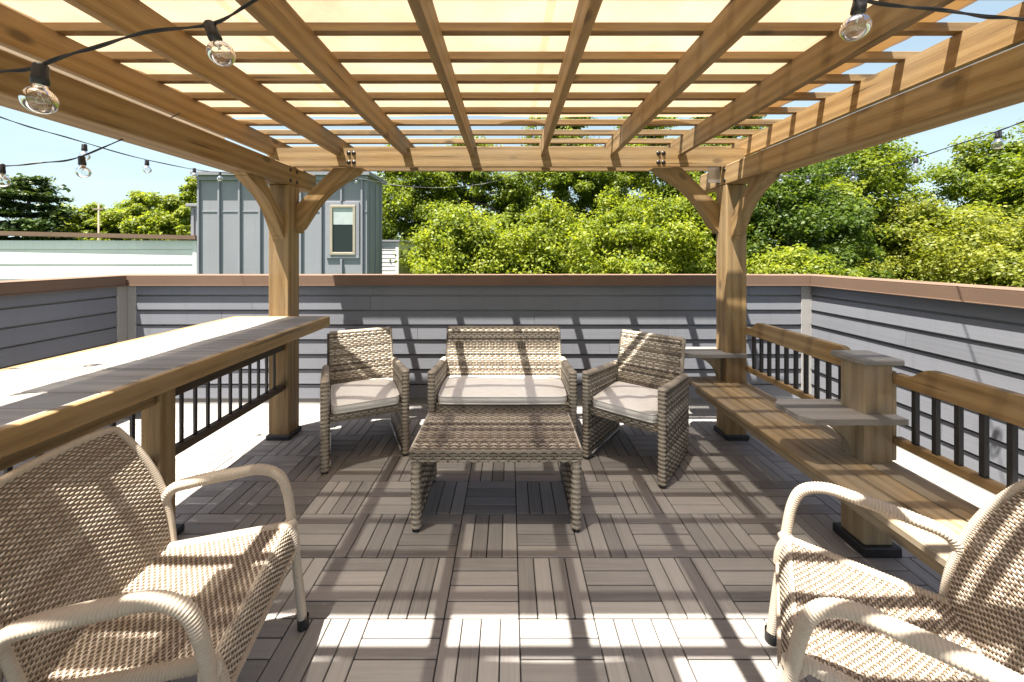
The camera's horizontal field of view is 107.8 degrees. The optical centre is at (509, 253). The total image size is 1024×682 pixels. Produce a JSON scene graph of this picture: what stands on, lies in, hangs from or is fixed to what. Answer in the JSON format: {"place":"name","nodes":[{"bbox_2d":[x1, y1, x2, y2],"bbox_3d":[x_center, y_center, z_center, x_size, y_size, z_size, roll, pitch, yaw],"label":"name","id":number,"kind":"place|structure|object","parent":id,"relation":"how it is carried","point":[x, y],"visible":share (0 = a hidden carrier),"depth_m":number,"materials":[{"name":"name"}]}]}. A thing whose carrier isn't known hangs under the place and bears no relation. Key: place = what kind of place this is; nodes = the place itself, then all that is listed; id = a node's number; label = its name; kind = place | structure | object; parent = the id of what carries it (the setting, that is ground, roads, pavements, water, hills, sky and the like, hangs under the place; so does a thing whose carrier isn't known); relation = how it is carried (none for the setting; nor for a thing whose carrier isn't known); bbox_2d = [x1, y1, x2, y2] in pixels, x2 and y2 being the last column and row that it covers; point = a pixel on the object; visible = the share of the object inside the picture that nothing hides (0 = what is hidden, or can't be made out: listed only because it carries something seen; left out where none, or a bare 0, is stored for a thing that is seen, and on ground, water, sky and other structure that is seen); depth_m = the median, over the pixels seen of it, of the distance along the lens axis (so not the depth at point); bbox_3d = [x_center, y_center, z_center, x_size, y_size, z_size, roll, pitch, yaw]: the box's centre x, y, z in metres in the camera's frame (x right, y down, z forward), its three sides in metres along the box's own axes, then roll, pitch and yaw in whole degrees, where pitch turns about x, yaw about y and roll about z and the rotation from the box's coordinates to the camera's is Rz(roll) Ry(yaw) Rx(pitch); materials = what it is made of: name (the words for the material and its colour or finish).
{"place":"outdoors","nodes":[
{"label":"outdoors","id":0,"kind":"place"},
{"bbox_2d":[0,231,196,280],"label":"white house","id":1,"kind":"structure","parent":0,"point":[29,259],"depth_m":10.01,"materials":[{"name":"white paint"}]},
{"bbox_2d":[0,419,941,681],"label":"deck floor","id":2,"kind":"structure","parent":0,"point":[722,498],"depth_m":1.83,"materials":[{"name":"grey wood"}]},
{"bbox_2d":[0,426,308,681],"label":"beige chair","id":3,"kind":"object","parent":2,"relation":"on","point":[106,575],"visible":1,"depth_m":1.11,"materials":[{"name":"wicker"}]},
{"bbox_2d":[0,316,329,535],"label":"bar counter","id":4,"kind":"object","parent":2,"relation":"on","point":[48,404],"visible":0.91,"depth_m":1.76,"materials":[{"name":"brown wood"}]},
{"bbox_2d":[320,327,409,474],"bbox_3d":[-1.134,1.060,2.910,0.595,0.839,0.666,0,0,-25],"label":"wicker armchair","id":5,"kind":"object","parent":2,"relation":"on","point":[359,354],"visible":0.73,"depth_m":3.03,"materials":[{"name":"beige wicker"}]},
{"bbox_2d":[330,377,399,413],"bbox_3d":[-1.105,1.056,2.848,0.471,0.078,0.486,0,0,-25],"label":"seat cushion","id":6,"kind":"object","parent":5,"relation":"on","point":[361,395],"visible":1,"depth_m":2.72,"materials":[{"name":"beige fabric"}]},
{"bbox_2d":[409,412,582,531],"bbox_3d":[-0.070,1.258,2.215,0.922,0.443,0.488,0,0,0],"label":"coffee table","id":7,"kind":"object","parent":2,"relation":"on","point":[493,437],"visible":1,"depth_m":2.07,"materials":[{"name":"brown wicker"}]},
{"bbox_2d":[427,326,576,432],"bbox_3d":[-0.050,1.060,3.018,1.090,0.839,0.665,0,0,0],"label":"wicker loveseat","id":8,"kind":"object","parent":2,"relation":"on","point":[503,350],"visible":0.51,"depth_m":3.23,"materials":[{"name":"beige wicker"}]},
{"bbox_2d":[438,375,566,404],"bbox_3d":[-0.050,1.056,2.950,0.966,0.078,0.486,0,0,0],"label":"seat cushion","id":9,"kind":"object","parent":8,"relation":"on","point":[502,389],"visible":1,"depth_m":2.81,"materials":[{"name":"beige fabric"}]},
{"bbox_2d":[0,0,1023,439],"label":"pergola","id":10,"kind":"object","parent":2,"relation":"on","point":[992,82],"visible":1,"depth_m":2.03,"materials":[{"name":"brown wood"}]},
{"bbox_2d":[0,113,180,186],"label":"string light","id":11,"kind":"object","parent":10,"relation":"hanging from","point":[82,163],"visible":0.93,"depth_m":1.60,"materials":[{"name":"clear glass"}]},
{"bbox_2d":[0,116,232,180],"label":"string light","id":12,"kind":"object","parent":10,"relation":"hanging from","point":[84,149],"visible":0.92,"depth_m":2.34,"materials":[{"name":"black plastic"}]},
{"bbox_2d":[0,0,257,113],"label":"string light","id":13,"kind":"object","parent":10,"relation":"hanging from","point":[40,80],"visible":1,"depth_m":0.73,"materials":[{"name":"clear glass"}]},
{"bbox_2d":[355,144,600,187],"bbox_3d":[-0.797,-1.379,6.031,4.606,0.602,0.141,0,0,10],"label":"string light","id":14,"kind":"object","parent":10,"relation":"hanging from","point":[445,187],"visible":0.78,"depth_m":6.11,"materials":[{"name":"black plastic"}]},
{"bbox_2d":[0,0,977,138],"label":"shade cloth","id":15,"kind":"object","parent":10,"relation":"on","point":[494,10],"visible":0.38,"depth_m":1.74,"materials":[{"name":"beige fabric"}]},
{"bbox_2d":[778,121,1023,184],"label":"string light","id":16,"kind":"object","parent":10,"relation":"hanging from","point":[998,136],"visible":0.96,"depth_m":2.54,"materials":[{"name":"black plastic"}]},
{"bbox_2d":[839,0,1023,41],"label":"string light","id":17,"kind":"object","parent":10,"relation":"hanging from","point":[858,10],"visible":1,"depth_m":0.75,"materials":[{"name":"clear glass"}]},
{"bbox_2d":[582,330,688,488],"bbox_3d":[0.956,1.060,2.776,0.595,0.839,0.665,0,0,39],"label":"wicker armchair","id":18,"kind":"object","parent":2,"relation":"on","point":[652,360],"visible":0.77,"depth_m":2.77,"materials":[{"name":"beige wicker"}]},
{"bbox_2d":[592,382,657,422],"bbox_3d":[0.913,1.055,2.723,0.471,0.080,0.486,0,0,39],"label":"seat cushion","id":19,"kind":"object","parent":18,"relation":"on","point":[638,402],"visible":0.77,"depth_m":2.62,"materials":[{"name":"beige fabric"}]},
{"bbox_2d":[685,323,1023,575],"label":"plank bench","id":20,"kind":"object","parent":2,"relation":"on","point":[854,448],"visible":0.94,"depth_m":1.84,"materials":[{"name":"brown wood"}]},
{"bbox_2d":[764,478,1023,681],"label":"beige chair","id":21,"kind":"object","parent":2,"relation":"on","point":[833,617],"visible":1,"depth_m":1.06,"materials":[{"name":"wicker"}]},
{"bbox_2d":[0,0,1023,245],"label":"sky","id":22,"kind":"structure","parent":0,"point":[114,174],"materials":[{"name":"blue"}]},
{"bbox_2d":[124,411,985,507],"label":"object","id":23,"kind":"structure","parent":0,"point":[701,415],"depth_m":3.45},
{"bbox_2d":[0,275,127,368],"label":"parapet wall","id":24,"kind":"structure","parent":23,"relation":"on","point":[43,318],"depth_m":3.08,"materials":[{"name":"grey wood"}]},
{"bbox_2d":[118,274,822,410],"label":"parapet wall","id":25,"kind":"structure","parent":23,"relation":"on","point":[591,316],"depth_m":3.63,"materials":[{"name":"grey wood"}]},
{"bbox_2d":[268,430,769,681],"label":"deck floor base","id":26,"kind":"object","parent":23,"relation":"on","point":[518,588],"depth_m":1.63,"materials":[{"name":"wood"}]},
{"bbox_2d":[810,275,1023,502],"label":"parapet wall","id":27,"kind":"structure","parent":23,"relation":"on","point":[973,332],"depth_m":2.56,"materials":[{"name":"grey wood"}]},
{"label":"ground","id":28,"kind":"structure","parent":0,"visible":0},
{"bbox_2d":[0,173,89,239],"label":"pine tree","id":29,"kind":"object","parent":28,"relation":"on","point":[20,188],"visible":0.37,"depth_m":25.58,"materials":[{"name":"green plant"}]},
{"bbox_2d":[49,201,121,239],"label":"deciduous tree","id":30,"kind":"object","parent":28,"relation":"on","point":[76,220],"visible":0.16,"depth_m":30.02,"materials":[{"name":"green plant"}]},
{"bbox_2d":[92,203,104,239],"bbox_3d":[-26.376,2.626,24.000,0.700,11.708,0.140,0,0,0],"label":"utility pole","id":31,"kind":"object","parent":28,"relation":"on","point":[98,209],"visible":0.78,"depth_m":23.97,"materials":[{"name":"beige wood"}]},
{"bbox_2d":[75,201,151,239],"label":"deciduous tree","id":32,"kind":"object","parent":28,"relation":"on","point":[105,230],"visible":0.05,"depth_m":30.17,"materials":[{"name":"green plant"}]},
{"bbox_2d":[97,189,162,239],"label":"deciduous tree","id":33,"kind":"object","parent":28,"relation":"on","point":[137,205],"visible":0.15,"depth_m":29.74,"materials":[{"name":"green plant"}]},
{"bbox_2d":[115,190,188,239],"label":"deciduous tree","id":34,"kind":"object","parent":28,"relation":"on","point":[161,220],"visible":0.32,"depth_m":28.16,"materials":[{"name":"green plant"}]},
{"bbox_2d":[165,176,196,239],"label":"deciduous tree","id":35,"kind":"object","parent":28,"relation":"on","point":[182,214],"visible":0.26,"depth_m":26.04,"materials":[{"name":"green plant"}]},
{"bbox_2d":[185,171,386,273],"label":"stair tower","id":36,"kind":"structure","parent":28,"relation":"on","point":[342,234],"depth_m":10.00,"materials":[{"name":"grey"}]},
{"bbox_2d":[330,205,355,254],"bbox_3d":[-4.440,-0.635,9.974,0.680,1.330,0.049,0,0,0],"label":"window","id":37,"kind":"structure","parent":36,"relation":"in","point":[342,217],"depth_m":9.97,"materials":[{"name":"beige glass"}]},
{"bbox_2d":[382,240,417,273],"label":"white shed","id":38,"kind":"structure","parent":28,"relation":"on","point":[389,258],"depth_m":11.99,"materials":[{"name":"white wood"}]},
{"bbox_2d":[374,138,455,244],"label":"deciduous tree","id":39,"kind":"object","parent":28,"relation":"on","point":[403,200],"visible":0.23,"depth_m":15.88,"materials":[{"name":"green plant"}]},
{"bbox_2d":[393,198,533,273],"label":"deciduous tree","id":40,"kind":"object","parent":28,"relation":"on","point":[460,240],"visible":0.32,"depth_m":11.45,"materials":[{"name":"green plant"}]},
{"bbox_2d":[396,136,543,270],"bbox_3d":[-1.711,1.249,18.674,7.855,14.479,6.671,0,0,0],"label":"deciduous tree","id":41,"kind":"object","parent":28,"relation":"on","point":[474,193],"visible":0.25,"depth_m":17.28,"materials":[{"name":"green plant"}]},
{"bbox_2d":[479,193,589,253],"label":"deciduous tree","id":42,"kind":"object","parent":28,"relation":"on","point":[488,209],"depth_m":20.92,"materials":[{"name":"green plant"}]},
{"bbox_2d":[479,192,628,273],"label":"deciduous tree","id":43,"kind":"object","parent":28,"relation":"on","point":[546,243],"visible":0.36,"depth_m":11.66,"materials":[{"name":"green plant"}]},
{"bbox_2d":[491,116,617,253],"bbox_3d":[2.453,0.645,18.446,7.649,15.683,6.049,0,0,0],"label":"deciduous tree","id":44,"kind":"object","parent":28,"relation":"on","point":[558,183],"visible":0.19,"depth_m":17.26,"materials":[{"name":"green plant"}]},
{"bbox_2d":[555,184,715,273],"bbox_3d":[4.347,2.991,13.061,5.877,10.984,5.331,0,0,-28],"label":"deciduous tree","id":45,"kind":"object","parent":28,"relation":"on","point":[641,221],"visible":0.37,"depth_m":11.83,"materials":[{"name":"green plant"}]},
{"bbox_2d":[571,116,704,259],"bbox_3d":[6.790,0.319,18.860,7.510,16.327,6.861,0,0,0],"label":"deciduous tree","id":46,"kind":"object","parent":28,"relation":"on","point":[625,180],"visible":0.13,"depth_m":17.97,"materials":[{"name":"green plant"}]},
{"bbox_2d":[634,171,775,273],"bbox_3d":[7.057,2.731,13.375,4.874,11.508,5.024,0,0,39],"label":"deciduous tree","id":47,"kind":"object","parent":28,"relation":"on","point":[690,207],"visible":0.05,"depth_m":12.51,"materials":[{"name":"green plant"}]},
{"bbox_2d":[649,115,780,273],"bbox_3d":[10.720,0.323,18.567,7.395,16.333,6.200,0,0,0],"label":"deciduous tree","id":48,"kind":"object","parent":28,"relation":"on","point":[734,137],"visible":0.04,"depth_m":17.65,"materials":[{"name":"green plant"}]},
{"bbox_2d":[702,152,900,278],"bbox_3d":[8.780,2.582,11.612,4.873,11.801,4.659,0,0,0],"label":"deciduous tree","id":49,"kind":"object","parent":28,"relation":"on","point":[796,210],"visible":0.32,"depth_m":10.60,"materials":[{"name":"green plant"}]},
{"bbox_2d":[746,243,869,276],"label":"deciduous tree","id":50,"kind":"object","parent":28,"relation":"on","point":[791,260],"visible":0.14,"depth_m":8.33,"materials":[{"name":"green plant"}]},
{"bbox_2d":[776,136,986,280],"bbox_3d":[12.490,1.758,13.754,5.602,13.461,5.665,0,0,26],"label":"deciduous tree","id":51,"kind":"object","parent":28,"relation":"on","point":[879,183],"visible":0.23,"depth_m":12.24,"materials":[{"name":"green plant"}]},
{"bbox_2d":[840,193,1023,286],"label":"deciduous tree","id":52,"kind":"object","parent":28,"relation":"on","point":[888,216],"visible":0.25,"depth_m":11.19,"materials":[{"name":"green plant"}]},
{"bbox_2d":[883,216,1023,287],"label":"deciduous tree","id":53,"kind":"object","parent":28,"relation":"on","point":[1003,260],"visible":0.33,"depth_m":9.84,"materials":[{"name":"green plant"}]},
{"bbox_2d":[914,125,1023,247],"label":"deciduous tree","id":54,"kind":"object","parent":28,"relation":"on","point":[996,170],"visible":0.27,"depth_m":12.62,"materials":[{"name":"green plant"}]},
{"bbox_2d":[954,117,1023,220],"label":"deciduous tree","id":55,"kind":"object","parent":28,"relation":"on","point":[1021,132],"visible":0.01,"depth_m":13.82,"materials":[{"name":"green plant"}]}
]}

